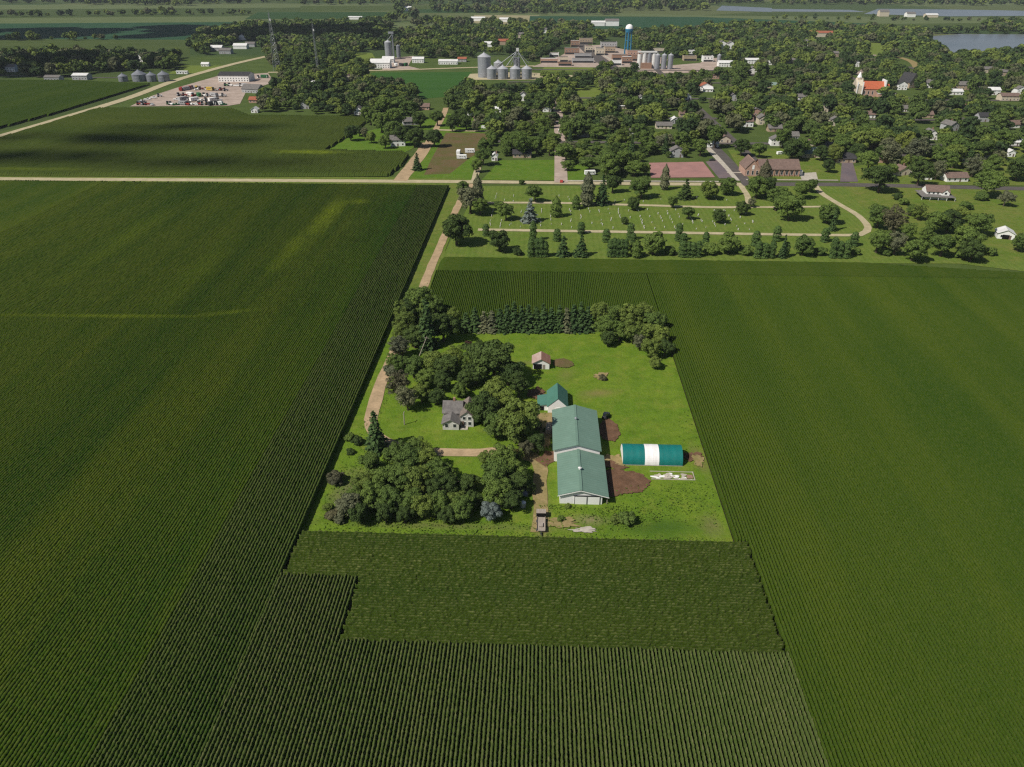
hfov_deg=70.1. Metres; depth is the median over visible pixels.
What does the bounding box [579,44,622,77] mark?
street
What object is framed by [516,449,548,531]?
barn track
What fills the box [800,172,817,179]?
forecourt
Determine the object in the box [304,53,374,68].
meadow
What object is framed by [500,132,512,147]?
deciduous tree
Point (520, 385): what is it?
deciduous tree
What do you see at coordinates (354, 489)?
deciduous tree
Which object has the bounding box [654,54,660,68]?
silo
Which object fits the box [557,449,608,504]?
barn
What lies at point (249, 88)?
shed
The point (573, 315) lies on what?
spruce tree
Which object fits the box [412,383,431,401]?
deciduous tree
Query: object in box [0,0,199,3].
field
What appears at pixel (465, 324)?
spruce tree
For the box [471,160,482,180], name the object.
dirt road
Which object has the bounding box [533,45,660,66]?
downtown paving
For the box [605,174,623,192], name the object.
deciduous tree
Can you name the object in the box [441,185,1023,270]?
cemetery lawn
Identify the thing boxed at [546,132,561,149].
deciduous tree
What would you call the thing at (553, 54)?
shop building
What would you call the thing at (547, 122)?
deciduous tree
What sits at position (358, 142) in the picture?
house lawn
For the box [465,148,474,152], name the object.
camper trailer
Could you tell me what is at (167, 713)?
corn field
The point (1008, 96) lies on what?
house
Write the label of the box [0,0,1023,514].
ground
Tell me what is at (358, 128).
deciduous tree
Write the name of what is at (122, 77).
grain bin
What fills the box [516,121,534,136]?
deciduous tree
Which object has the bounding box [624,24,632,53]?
water tower
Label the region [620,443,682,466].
arched shed
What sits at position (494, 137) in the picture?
deciduous tree
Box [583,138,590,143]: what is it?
deciduous tree
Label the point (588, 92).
meadow
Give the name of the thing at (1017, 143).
house
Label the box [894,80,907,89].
house
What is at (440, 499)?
deciduous tree
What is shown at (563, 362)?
garden plot
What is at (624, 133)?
deciduous tree
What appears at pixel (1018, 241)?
deciduous tree
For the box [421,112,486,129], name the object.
house lawn
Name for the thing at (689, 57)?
shop building
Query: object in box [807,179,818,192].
deciduous tree
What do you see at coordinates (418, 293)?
deciduous tree
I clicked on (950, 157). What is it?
deciduous tree
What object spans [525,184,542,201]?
deciduous tree
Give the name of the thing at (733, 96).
house
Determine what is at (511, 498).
deciduous tree
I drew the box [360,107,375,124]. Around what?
deciduous tree
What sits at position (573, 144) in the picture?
deciduous tree
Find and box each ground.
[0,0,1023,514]
[537,412,551,421]
[567,526,594,532]
[604,454,624,465]
[691,455,703,466]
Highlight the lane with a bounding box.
[364,183,495,455]
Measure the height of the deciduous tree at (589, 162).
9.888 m
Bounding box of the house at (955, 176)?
[939,172,969,181]
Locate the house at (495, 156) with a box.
[492,151,497,160]
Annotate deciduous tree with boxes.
[334,493,361,517]
[344,125,356,140]
[345,486,361,499]
[347,502,370,522]
[350,469,373,490]
[354,125,362,135]
[358,451,385,469]
[359,480,382,509]
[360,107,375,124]
[360,126,367,136]
[364,131,375,142]
[370,112,390,131]
[370,464,393,485]
[373,96,393,111]
[374,484,402,508]
[375,503,397,522]
[377,135,392,147]
[382,121,400,135]
[382,443,401,465]
[385,353,397,365]
[385,369,410,395]
[386,108,406,122]
[387,336,405,354]
[387,460,413,489]
[388,96,407,107]
[389,439,406,447]
[391,126,409,140]
[391,310,415,327]
[391,320,409,336]
[391,354,407,370]
[393,300,414,318]
[393,335,410,355]
[394,385,418,410]
[396,443,421,466]
[396,505,415,522]
[398,101,416,116]
[398,298,421,320]
[398,487,422,507]
[402,324,423,347]
[403,286,433,313]
[403,355,424,377]
[403,465,433,489]
[405,127,424,146]
[407,436,424,449]
[411,483,426,494]
[411,493,434,517]
[412,112,426,127]
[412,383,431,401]
[414,367,435,385]
[414,446,437,465]
[416,313,437,324]
[418,440,432,450]
[420,294,443,314]
[421,456,449,477]
[422,350,445,369]
[424,129,443,146]
[425,474,447,496]
[428,111,444,125]
[428,388,446,403]
[428,490,450,514]
[431,313,461,341]
[432,369,452,388]
[433,354,458,373]
[436,504,456,522]
[440,471,460,492]
[442,213,473,244]
[445,115,457,131]
[445,462,457,475]
[445,490,465,502]
[446,306,461,319]
[446,345,463,367]
[449,494,475,518]
[451,108,467,126]
[451,382,468,396]
[456,181,468,190]
[456,187,482,213]
[457,368,472,385]
[458,114,471,129]
[458,354,472,369]
[459,473,481,490]
[461,339,486,361]
[464,362,490,384]
[464,390,499,422]
[466,489,483,506]
[469,339,514,376]
[470,158,482,171]
[471,119,481,131]
[472,198,488,214]
[474,148,492,164]
[477,137,492,149]
[477,450,489,463]
[479,375,509,397]
[480,456,513,486]
[480,501,502,520]
[482,476,513,506]
[483,108,499,118]
[483,412,503,437]
[484,130,493,137]
[486,132,499,145]
[486,442,515,461]
[488,229,510,251]
[494,389,515,410]
[495,397,540,443]
[496,202,513,219]
[496,361,525,385]
[499,140,511,149]
[499,489,522,508]
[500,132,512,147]
[501,146,510,155]
[505,456,527,478]
[506,470,530,492]
[507,131,520,147]
[507,371,530,397]
[513,131,532,152]
[514,448,525,461]
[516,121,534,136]
[518,440,535,455]
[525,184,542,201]
[525,480,536,492]
[527,432,544,452]
[531,136,543,149]
[533,114,551,131]
[538,126,548,133]
[538,131,547,138]
[542,137,557,155]
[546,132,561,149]
[554,143,575,159]
[558,122,573,139]
[560,160,575,170]
[562,141,575,147]
[570,148,592,163]
[575,140,585,146]
[576,143,590,149]
[578,157,598,169]
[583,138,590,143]
[589,123,607,137]
[590,133,597,138]
[590,145,600,153]
[590,301,608,319]
[590,314,617,333]
[596,149,621,174]
[600,153,620,173]
[600,331,615,345]
[605,142,622,154]
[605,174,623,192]
[606,305,625,320]
[607,135,621,144]
[610,320,627,340]
[615,123,634,142]
[617,150,636,166]
[619,302,643,324]
[621,143,632,149]
[621,217,628,223]
[624,160,645,176]
[624,319,644,342]
[627,196,640,209]
[629,175,651,198]
[629,242,643,253]
[630,123,647,138]
[633,334,644,350]
[636,152,645,161]
[636,302,655,323]
[637,136,655,146]
[639,323,659,339]
[640,131,653,137]
[641,163,650,174]
[641,338,661,356]
[642,231,666,254]
[643,311,667,327]
[644,141,657,154]
[649,356,661,368]
[651,325,669,343]
[653,130,669,137]
[655,133,672,150]
[660,338,675,356]
[667,196,677,207]
[672,131,691,145]
[681,148,689,157]
[681,207,695,218]
[692,138,709,155]
[699,180,719,198]
[707,125,726,147]
[712,209,726,222]
[717,231,740,253]
[718,177,736,194]
[732,139,751,155]
[736,201,750,214]
[746,175,769,198]
[748,197,756,206]
[751,143,767,157]
[766,177,776,194]
[767,186,791,210]
[773,194,805,220]
[775,128,791,147]
[782,137,804,158]
[793,181,813,194]
[794,234,815,254]
[798,138,813,149]
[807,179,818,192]
[809,128,831,145]
[812,145,828,160]
[818,203,840,223]
[822,159,835,171]
[827,143,844,161]
[834,133,850,139]
[834,137,854,150]
[847,143,867,160]
[853,122,877,131]
[855,150,879,167]
[860,165,899,192]
[865,125,895,147]
[868,203,889,227]
[868,229,892,252]
[875,144,889,159]
[881,140,902,163]
[882,204,909,232]
[888,231,908,254]
[889,163,898,172]
[894,130,916,148]
[899,154,911,165]
[901,222,917,240]
[902,136,931,157]
[902,238,929,260]
[906,160,936,185]
[906,204,915,215]
[911,155,926,162]
[911,202,927,219]
[917,226,936,241]
[924,211,949,230]
[927,144,943,160]
[929,234,956,256]
[932,149,959,172]
[933,160,947,179]
[936,131,963,146]
[942,209,963,232]
[945,144,968,167]
[949,138,977,153]
[953,206,971,217]
[954,225,987,245]
[958,237,985,261]
[963,153,986,176]
[964,213,995,231]
[973,139,995,155]
[973,170,1009,192]
[976,160,997,171]
[987,154,1003,167]
[991,129,1016,144]
[996,190,1017,205]
[1005,154,1023,180]
[1011,233,1023,251]
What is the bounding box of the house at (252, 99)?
[248,96,256,102]
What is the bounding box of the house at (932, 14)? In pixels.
[923,13,938,16]
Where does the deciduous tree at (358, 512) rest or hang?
on the ground at (756, 132)
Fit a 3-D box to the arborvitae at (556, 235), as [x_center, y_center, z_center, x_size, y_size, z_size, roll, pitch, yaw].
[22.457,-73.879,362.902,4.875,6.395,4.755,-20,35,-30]
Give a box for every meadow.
[169,65,222,73]
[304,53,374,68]
[540,67,592,71]
[575,88,601,100]
[850,146,1023,185]
[869,42,882,54]
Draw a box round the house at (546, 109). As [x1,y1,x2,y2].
[542,107,551,111]
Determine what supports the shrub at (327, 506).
on the ground at (756, 132)
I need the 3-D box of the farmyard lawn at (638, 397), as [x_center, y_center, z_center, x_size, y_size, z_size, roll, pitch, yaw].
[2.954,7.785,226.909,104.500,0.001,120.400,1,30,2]
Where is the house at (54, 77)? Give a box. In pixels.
[43,75,63,79]
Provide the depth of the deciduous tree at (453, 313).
272.84 m
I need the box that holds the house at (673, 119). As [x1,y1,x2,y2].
[670,116,678,123]
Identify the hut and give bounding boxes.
[532,351,550,368]
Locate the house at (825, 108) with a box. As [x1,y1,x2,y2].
[821,104,828,111]
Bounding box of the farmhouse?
[441,396,474,429]
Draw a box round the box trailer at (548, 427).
[545,422,551,433]
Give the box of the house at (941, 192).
[915,184,955,200]
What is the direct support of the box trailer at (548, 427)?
on the ground at (756, 132)
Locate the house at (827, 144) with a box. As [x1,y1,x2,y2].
[823,142,833,146]
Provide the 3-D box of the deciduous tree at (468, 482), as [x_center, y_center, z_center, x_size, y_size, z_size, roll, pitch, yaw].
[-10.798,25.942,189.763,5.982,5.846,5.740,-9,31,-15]
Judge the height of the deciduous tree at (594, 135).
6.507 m
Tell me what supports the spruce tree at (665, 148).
on the ground at (756, 132)
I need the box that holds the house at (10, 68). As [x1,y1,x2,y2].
[4,64,17,71]
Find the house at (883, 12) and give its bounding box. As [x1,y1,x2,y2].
[877,9,889,16]
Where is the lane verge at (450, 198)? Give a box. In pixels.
[389,186,461,326]
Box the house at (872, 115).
[863,109,876,117]
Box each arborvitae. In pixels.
[482,224,489,236]
[527,239,534,256]
[529,220,536,240]
[534,238,539,257]
[538,237,544,256]
[542,241,548,256]
[552,229,561,241]
[577,222,584,234]
[601,229,610,242]
[606,239,612,256]
[610,237,617,256]
[614,239,620,256]
[618,238,624,256]
[622,239,629,256]
[626,223,634,240]
[630,233,636,241]
[674,223,683,240]
[677,241,687,257]
[679,233,687,242]
[683,241,691,257]
[688,242,696,257]
[694,241,702,256]
[701,232,709,244]
[750,231,761,245]
[753,240,762,257]
[759,243,770,258]
[768,240,777,257]
[772,225,782,240]
[785,242,790,256]
[820,228,830,242]
[828,237,839,258]
[836,241,844,258]
[841,239,852,257]
[850,232,859,245]
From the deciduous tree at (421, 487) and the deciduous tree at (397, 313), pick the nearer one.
the deciduous tree at (421, 487)
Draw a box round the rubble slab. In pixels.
[650,471,694,479]
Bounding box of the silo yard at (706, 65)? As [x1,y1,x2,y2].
[637,57,716,72]
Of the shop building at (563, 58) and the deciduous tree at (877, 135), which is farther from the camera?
the shop building at (563, 58)
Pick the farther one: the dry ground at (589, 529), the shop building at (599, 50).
the shop building at (599, 50)
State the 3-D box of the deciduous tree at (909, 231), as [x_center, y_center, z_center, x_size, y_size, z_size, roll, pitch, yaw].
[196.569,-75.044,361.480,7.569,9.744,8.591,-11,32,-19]
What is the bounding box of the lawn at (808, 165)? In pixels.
[728,148,840,180]
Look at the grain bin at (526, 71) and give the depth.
870.73 m
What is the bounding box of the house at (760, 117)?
[755,113,764,124]
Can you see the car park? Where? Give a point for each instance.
(718, 168)
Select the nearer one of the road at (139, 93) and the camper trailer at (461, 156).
the camper trailer at (461, 156)
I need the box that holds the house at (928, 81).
[926,79,932,87]
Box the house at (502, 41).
[498,39,507,44]
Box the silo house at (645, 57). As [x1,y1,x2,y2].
[637,51,656,68]
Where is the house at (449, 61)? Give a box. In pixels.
[438,59,457,64]
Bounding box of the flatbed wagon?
[536,509,545,535]
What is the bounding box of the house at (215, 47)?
[210,45,223,50]
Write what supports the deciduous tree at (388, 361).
on the ground at (756, 132)
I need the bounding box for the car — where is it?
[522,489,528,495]
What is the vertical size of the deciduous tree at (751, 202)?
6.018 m
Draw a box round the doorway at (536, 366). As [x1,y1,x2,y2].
[534,364,541,368]
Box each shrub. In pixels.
[322,503,333,510]
[324,508,337,519]
[326,469,344,485]
[334,514,345,524]
[343,432,354,440]
[346,448,354,454]
[350,435,362,445]
[383,365,397,375]
[512,247,522,254]
[557,515,565,522]
[564,503,570,508]
[599,374,606,380]
[609,513,620,523]
[617,511,636,525]
[664,245,676,254]
[703,242,719,253]
[738,245,753,254]
[814,247,828,254]
[850,246,860,254]
[877,246,891,255]
[891,193,902,199]
[898,198,909,203]
[954,250,968,257]
[959,201,973,208]
[973,191,989,199]
[984,247,997,255]
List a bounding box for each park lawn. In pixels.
[482,160,553,179]
[567,161,591,179]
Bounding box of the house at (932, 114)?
[922,111,934,117]
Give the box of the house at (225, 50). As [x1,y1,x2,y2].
[218,48,233,53]
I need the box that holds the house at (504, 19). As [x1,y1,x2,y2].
[499,17,508,21]
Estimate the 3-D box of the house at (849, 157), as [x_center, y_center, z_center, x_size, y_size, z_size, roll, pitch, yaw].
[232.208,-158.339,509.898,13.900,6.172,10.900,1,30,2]
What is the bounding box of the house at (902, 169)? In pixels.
[892,163,912,175]
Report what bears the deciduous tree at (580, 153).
on the ground at (756, 132)
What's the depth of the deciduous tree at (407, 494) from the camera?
181.07 m
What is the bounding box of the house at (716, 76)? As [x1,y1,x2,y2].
[711,72,723,78]
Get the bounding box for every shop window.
[541,61,556,62]
[573,61,592,62]
[575,56,590,57]
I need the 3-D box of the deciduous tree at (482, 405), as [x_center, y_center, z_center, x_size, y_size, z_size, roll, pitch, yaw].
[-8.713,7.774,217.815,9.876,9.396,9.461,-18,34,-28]
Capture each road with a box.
[0,56,264,136]
[0,75,117,77]
[0,177,742,185]
[268,65,533,72]
[394,143,432,180]
[425,108,447,142]
[438,129,487,131]
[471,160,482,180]
[740,182,1023,189]
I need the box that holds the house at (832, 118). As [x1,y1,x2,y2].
[829,115,836,125]
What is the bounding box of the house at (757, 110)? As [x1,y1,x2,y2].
[751,107,761,118]
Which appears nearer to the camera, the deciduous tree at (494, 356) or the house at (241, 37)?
the deciduous tree at (494, 356)
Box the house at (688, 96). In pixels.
[684,93,690,99]
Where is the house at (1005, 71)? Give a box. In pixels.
[999,69,1008,75]
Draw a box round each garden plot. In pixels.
[424,133,486,174]
[553,358,573,367]
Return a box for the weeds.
[323,320,722,539]
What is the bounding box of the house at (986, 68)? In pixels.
[984,66,992,72]
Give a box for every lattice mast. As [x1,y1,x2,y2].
[268,13,279,70]
[312,25,318,67]
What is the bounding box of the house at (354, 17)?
[348,16,362,19]
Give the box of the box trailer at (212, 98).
[208,97,216,100]
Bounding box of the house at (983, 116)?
[974,112,990,121]
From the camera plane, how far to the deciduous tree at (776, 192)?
402.62 m
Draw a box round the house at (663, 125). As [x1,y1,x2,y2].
[655,122,672,128]
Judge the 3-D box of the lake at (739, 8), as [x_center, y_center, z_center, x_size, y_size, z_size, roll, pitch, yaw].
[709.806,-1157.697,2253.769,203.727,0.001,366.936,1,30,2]
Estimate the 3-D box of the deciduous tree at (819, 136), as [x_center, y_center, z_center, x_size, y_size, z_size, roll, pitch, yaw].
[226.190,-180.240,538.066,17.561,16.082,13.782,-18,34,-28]
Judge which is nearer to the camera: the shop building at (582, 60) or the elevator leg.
the shop building at (582, 60)
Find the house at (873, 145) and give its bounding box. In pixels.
[868,143,876,147]
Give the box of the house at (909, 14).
[904,12,915,16]
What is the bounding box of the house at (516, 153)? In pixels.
[512,149,531,157]
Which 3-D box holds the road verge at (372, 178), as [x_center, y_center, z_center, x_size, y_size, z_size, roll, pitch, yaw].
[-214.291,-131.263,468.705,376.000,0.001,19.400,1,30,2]
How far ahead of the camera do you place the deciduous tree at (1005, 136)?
526.09 m
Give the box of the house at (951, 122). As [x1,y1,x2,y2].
[940,119,959,130]
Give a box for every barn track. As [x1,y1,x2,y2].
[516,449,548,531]
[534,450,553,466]
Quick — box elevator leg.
[388,32,394,56]
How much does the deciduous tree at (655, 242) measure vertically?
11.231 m
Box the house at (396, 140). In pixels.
[389,135,405,145]
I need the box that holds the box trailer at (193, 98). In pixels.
[189,97,198,100]
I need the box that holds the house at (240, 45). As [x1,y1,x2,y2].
[232,43,248,48]
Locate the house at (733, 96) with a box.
[729,92,736,100]
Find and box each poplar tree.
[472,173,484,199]
[550,195,562,217]
[571,195,581,209]
[580,171,595,206]
[632,238,641,258]
[659,163,670,189]
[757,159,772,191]
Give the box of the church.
[853,72,889,96]
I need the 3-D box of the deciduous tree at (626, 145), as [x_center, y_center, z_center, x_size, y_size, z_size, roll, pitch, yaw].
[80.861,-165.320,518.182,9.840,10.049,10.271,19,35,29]
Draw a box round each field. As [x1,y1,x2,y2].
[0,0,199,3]
[0,4,384,8]
[0,8,299,17]
[0,16,250,22]
[0,22,232,39]
[0,39,189,56]
[0,59,189,77]
[0,79,149,125]
[0,79,149,131]
[0,107,408,176]
[0,180,416,766]
[86,184,447,766]
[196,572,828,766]
[232,0,469,1]
[246,12,386,18]
[283,530,785,654]
[300,5,483,11]
[370,72,471,98]
[392,22,469,29]
[401,7,610,12]
[419,269,658,323]
[433,12,1023,23]
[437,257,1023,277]
[473,15,539,24]
[528,16,865,28]
[619,1,885,4]
[647,272,1023,766]
[705,12,1023,16]
[885,23,986,29]
[903,2,1022,5]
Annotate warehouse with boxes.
[217,71,254,81]
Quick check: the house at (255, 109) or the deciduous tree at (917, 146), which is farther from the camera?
the house at (255, 109)
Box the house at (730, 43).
[726,41,733,48]
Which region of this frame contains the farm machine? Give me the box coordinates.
[602,412,609,419]
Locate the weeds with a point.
(643, 518)
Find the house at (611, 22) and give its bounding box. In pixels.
[605,19,618,25]
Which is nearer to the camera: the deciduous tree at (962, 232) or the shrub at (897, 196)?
the deciduous tree at (962, 232)
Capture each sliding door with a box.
[574,496,586,503]
[587,496,599,504]
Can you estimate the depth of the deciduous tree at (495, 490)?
182.61 m
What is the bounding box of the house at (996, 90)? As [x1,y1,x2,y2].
[988,87,1001,94]
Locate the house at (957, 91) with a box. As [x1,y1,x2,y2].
[949,89,963,94]
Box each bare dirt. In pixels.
[527,386,544,398]
[540,417,551,447]
[545,516,579,527]
[593,372,607,379]
[599,418,619,440]
[605,460,628,469]
[606,469,650,493]
[606,470,630,496]
[683,452,702,461]
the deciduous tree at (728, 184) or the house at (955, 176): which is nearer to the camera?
the deciduous tree at (728, 184)
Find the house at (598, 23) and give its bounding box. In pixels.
[591,21,604,25]
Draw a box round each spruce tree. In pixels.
[364,410,389,456]
[410,152,421,171]
[417,298,440,353]
[456,312,472,333]
[468,307,482,332]
[476,311,489,333]
[484,310,498,333]
[492,308,508,333]
[501,304,512,334]
[508,301,520,333]
[516,305,527,333]
[520,198,541,223]
[520,304,533,334]
[528,307,544,333]
[536,303,551,333]
[545,307,559,332]
[551,304,566,333]
[555,236,571,257]
[560,308,571,333]
[565,304,580,333]
[567,128,572,141]
[572,235,588,257]
[572,301,586,332]
[580,306,594,333]
[594,174,610,205]
[605,126,611,145]
[628,135,635,153]
[661,133,668,153]
[677,179,695,200]
[776,234,787,258]
[828,206,837,231]
[964,140,975,162]
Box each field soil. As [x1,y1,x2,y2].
[671,274,784,650]
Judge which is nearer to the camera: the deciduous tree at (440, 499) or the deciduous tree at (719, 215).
the deciduous tree at (440, 499)
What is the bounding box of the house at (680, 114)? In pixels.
[678,110,687,116]
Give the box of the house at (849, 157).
[832,152,856,162]
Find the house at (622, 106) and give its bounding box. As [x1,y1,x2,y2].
[617,104,626,108]
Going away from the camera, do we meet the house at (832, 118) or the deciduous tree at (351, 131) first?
the deciduous tree at (351, 131)
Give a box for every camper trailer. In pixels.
[457,154,466,158]
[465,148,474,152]
[584,170,595,174]
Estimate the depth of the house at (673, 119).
629.76 m
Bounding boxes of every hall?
[370,59,391,68]
[382,56,394,62]
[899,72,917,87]
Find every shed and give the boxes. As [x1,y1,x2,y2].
[241,84,263,92]
[537,383,567,412]
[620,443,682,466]
[994,226,1015,239]
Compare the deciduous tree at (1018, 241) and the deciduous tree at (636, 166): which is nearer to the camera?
the deciduous tree at (1018, 241)
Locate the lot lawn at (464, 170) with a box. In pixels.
[409,131,484,178]
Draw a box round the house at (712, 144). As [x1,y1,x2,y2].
[707,141,718,146]
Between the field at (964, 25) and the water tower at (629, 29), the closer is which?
the water tower at (629, 29)
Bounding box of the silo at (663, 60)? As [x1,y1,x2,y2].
[660,53,666,68]
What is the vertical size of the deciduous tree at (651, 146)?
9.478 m
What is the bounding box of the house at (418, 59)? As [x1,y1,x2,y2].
[412,57,424,62]
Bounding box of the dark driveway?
[840,163,857,181]
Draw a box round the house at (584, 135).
[577,131,588,136]
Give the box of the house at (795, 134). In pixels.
[791,131,799,139]
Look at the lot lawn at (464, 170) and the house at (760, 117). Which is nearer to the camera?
the lot lawn at (464, 170)
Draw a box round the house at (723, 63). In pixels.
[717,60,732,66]
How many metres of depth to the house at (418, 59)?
1016.81 m
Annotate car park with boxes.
[706,159,731,177]
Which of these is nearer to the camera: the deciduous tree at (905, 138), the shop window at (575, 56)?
the deciduous tree at (905, 138)
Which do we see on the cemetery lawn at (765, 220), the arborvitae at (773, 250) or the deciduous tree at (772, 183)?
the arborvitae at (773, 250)
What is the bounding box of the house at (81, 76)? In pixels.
[71,73,92,79]
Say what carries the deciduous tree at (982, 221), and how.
on the ground at (756, 132)
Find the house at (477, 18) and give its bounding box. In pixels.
[471,17,484,20]
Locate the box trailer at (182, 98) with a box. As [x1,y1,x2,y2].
[177,96,186,99]
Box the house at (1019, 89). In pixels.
[1011,85,1023,93]
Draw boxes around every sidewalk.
[566,180,718,181]
[707,148,739,180]
[746,179,838,180]
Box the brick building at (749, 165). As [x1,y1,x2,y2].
[739,155,802,176]
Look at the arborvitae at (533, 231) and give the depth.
360.66 m
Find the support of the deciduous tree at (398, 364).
on the ground at (756, 132)
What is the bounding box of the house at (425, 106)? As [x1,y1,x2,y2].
[419,103,429,109]
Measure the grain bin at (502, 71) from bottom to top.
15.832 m
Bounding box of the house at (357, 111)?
[354,105,360,114]
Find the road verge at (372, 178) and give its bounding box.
[0,174,470,185]
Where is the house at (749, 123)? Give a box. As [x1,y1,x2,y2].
[741,117,753,126]
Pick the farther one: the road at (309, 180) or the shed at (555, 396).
the road at (309, 180)
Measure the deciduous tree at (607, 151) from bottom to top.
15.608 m
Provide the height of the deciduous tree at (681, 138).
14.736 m
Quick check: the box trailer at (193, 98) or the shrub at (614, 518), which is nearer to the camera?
the shrub at (614, 518)
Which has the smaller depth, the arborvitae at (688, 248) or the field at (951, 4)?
the arborvitae at (688, 248)
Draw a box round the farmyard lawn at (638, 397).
[300,327,732,541]
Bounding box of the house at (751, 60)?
[745,58,758,63]
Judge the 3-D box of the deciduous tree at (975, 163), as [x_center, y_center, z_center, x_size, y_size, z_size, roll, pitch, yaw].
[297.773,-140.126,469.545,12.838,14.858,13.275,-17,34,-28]
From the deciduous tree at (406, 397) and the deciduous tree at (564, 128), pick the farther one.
the deciduous tree at (564, 128)
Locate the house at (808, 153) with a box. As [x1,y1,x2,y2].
[800,145,822,157]
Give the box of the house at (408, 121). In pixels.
[402,117,416,124]
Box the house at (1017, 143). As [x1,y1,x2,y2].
[1012,139,1022,145]
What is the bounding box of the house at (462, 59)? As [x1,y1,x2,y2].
[457,57,466,61]
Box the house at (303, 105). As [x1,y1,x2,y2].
[300,101,309,108]
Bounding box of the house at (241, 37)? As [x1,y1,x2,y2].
[238,34,247,39]
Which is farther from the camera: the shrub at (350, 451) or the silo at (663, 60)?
the silo at (663, 60)
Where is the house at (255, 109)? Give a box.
[250,106,259,112]
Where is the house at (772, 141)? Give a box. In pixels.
[768,134,780,145]
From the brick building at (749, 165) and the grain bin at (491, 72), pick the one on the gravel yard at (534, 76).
the grain bin at (491, 72)
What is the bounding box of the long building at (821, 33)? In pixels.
[816,31,832,36]
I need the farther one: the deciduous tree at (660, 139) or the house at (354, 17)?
the house at (354, 17)
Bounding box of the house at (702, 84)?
[699,82,711,90]
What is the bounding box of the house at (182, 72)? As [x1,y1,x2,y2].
[175,71,188,73]
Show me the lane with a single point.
(376, 397)
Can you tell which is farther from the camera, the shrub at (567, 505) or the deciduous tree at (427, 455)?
the deciduous tree at (427, 455)
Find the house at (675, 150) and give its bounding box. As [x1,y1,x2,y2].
[669,145,683,157]
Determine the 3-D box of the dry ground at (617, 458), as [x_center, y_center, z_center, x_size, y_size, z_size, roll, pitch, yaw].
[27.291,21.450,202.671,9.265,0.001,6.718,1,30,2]
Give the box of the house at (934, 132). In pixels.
[922,127,936,139]
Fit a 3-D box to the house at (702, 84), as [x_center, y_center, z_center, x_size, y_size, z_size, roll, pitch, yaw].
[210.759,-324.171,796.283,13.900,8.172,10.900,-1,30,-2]
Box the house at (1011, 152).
[1007,148,1015,156]
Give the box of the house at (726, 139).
[718,134,730,142]
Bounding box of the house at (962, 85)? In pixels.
[954,81,970,89]
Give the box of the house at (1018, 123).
[1004,120,1023,127]
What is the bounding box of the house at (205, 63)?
[201,62,210,65]
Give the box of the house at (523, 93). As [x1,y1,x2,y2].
[520,91,526,100]
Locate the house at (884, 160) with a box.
[878,157,893,162]
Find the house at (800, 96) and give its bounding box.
[798,93,806,99]
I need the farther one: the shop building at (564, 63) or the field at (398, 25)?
the field at (398, 25)
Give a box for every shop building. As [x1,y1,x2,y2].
[540,57,557,62]
[549,52,558,56]
[558,61,571,65]
[560,56,567,61]
[564,47,579,53]
[571,40,578,46]
[572,58,593,62]
[574,53,590,57]
[579,38,592,43]
[585,45,592,51]
[595,47,604,54]
[600,41,616,47]
[604,46,615,52]
[612,54,627,59]
[612,59,621,64]
[621,56,632,62]
[626,49,640,55]
[632,55,637,60]
[651,48,663,52]
[682,55,696,60]
[701,55,713,61]
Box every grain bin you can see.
[118,73,128,81]
[131,69,146,81]
[146,71,156,81]
[157,70,169,81]
[384,39,391,55]
[396,45,400,57]
[477,52,490,77]
[487,65,496,78]
[494,59,502,67]
[497,65,507,78]
[510,65,520,78]
[521,65,531,78]
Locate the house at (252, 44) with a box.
[245,42,256,46]
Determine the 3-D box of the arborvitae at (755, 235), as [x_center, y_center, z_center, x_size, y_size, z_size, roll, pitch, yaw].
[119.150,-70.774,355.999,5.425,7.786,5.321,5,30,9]
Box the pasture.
[843,186,1023,261]
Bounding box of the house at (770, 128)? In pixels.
[766,124,782,131]
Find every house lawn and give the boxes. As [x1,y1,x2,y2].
[329,128,417,152]
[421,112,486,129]
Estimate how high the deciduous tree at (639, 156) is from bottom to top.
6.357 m
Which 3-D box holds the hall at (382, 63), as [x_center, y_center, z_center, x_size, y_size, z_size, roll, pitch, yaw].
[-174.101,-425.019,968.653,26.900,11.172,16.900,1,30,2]
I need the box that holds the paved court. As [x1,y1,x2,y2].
[649,162,714,177]
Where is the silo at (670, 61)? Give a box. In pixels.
[667,53,673,68]
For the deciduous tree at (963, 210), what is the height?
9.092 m
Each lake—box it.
[717,6,771,11]
[769,9,862,11]
[865,9,1023,15]
[933,34,1023,52]
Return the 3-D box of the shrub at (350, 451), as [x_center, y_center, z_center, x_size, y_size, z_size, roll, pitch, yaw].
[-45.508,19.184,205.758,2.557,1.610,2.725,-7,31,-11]
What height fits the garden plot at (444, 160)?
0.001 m
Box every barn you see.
[552,405,601,460]
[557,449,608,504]
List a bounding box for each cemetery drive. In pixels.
[478,186,871,235]
[488,185,750,207]
[750,206,820,207]
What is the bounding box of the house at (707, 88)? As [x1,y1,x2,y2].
[702,86,712,91]
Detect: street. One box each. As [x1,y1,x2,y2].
[498,140,1012,145]
[508,81,1002,84]
[532,69,909,71]
[553,98,567,182]
[560,116,962,119]
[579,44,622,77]
[580,97,1000,100]
[653,68,756,160]
[710,146,748,183]
[896,57,916,67]
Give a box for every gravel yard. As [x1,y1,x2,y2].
[132,73,270,105]
[382,56,418,69]
[468,72,571,79]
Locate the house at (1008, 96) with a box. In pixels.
[996,93,1020,100]
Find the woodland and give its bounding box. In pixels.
[0,0,1023,162]

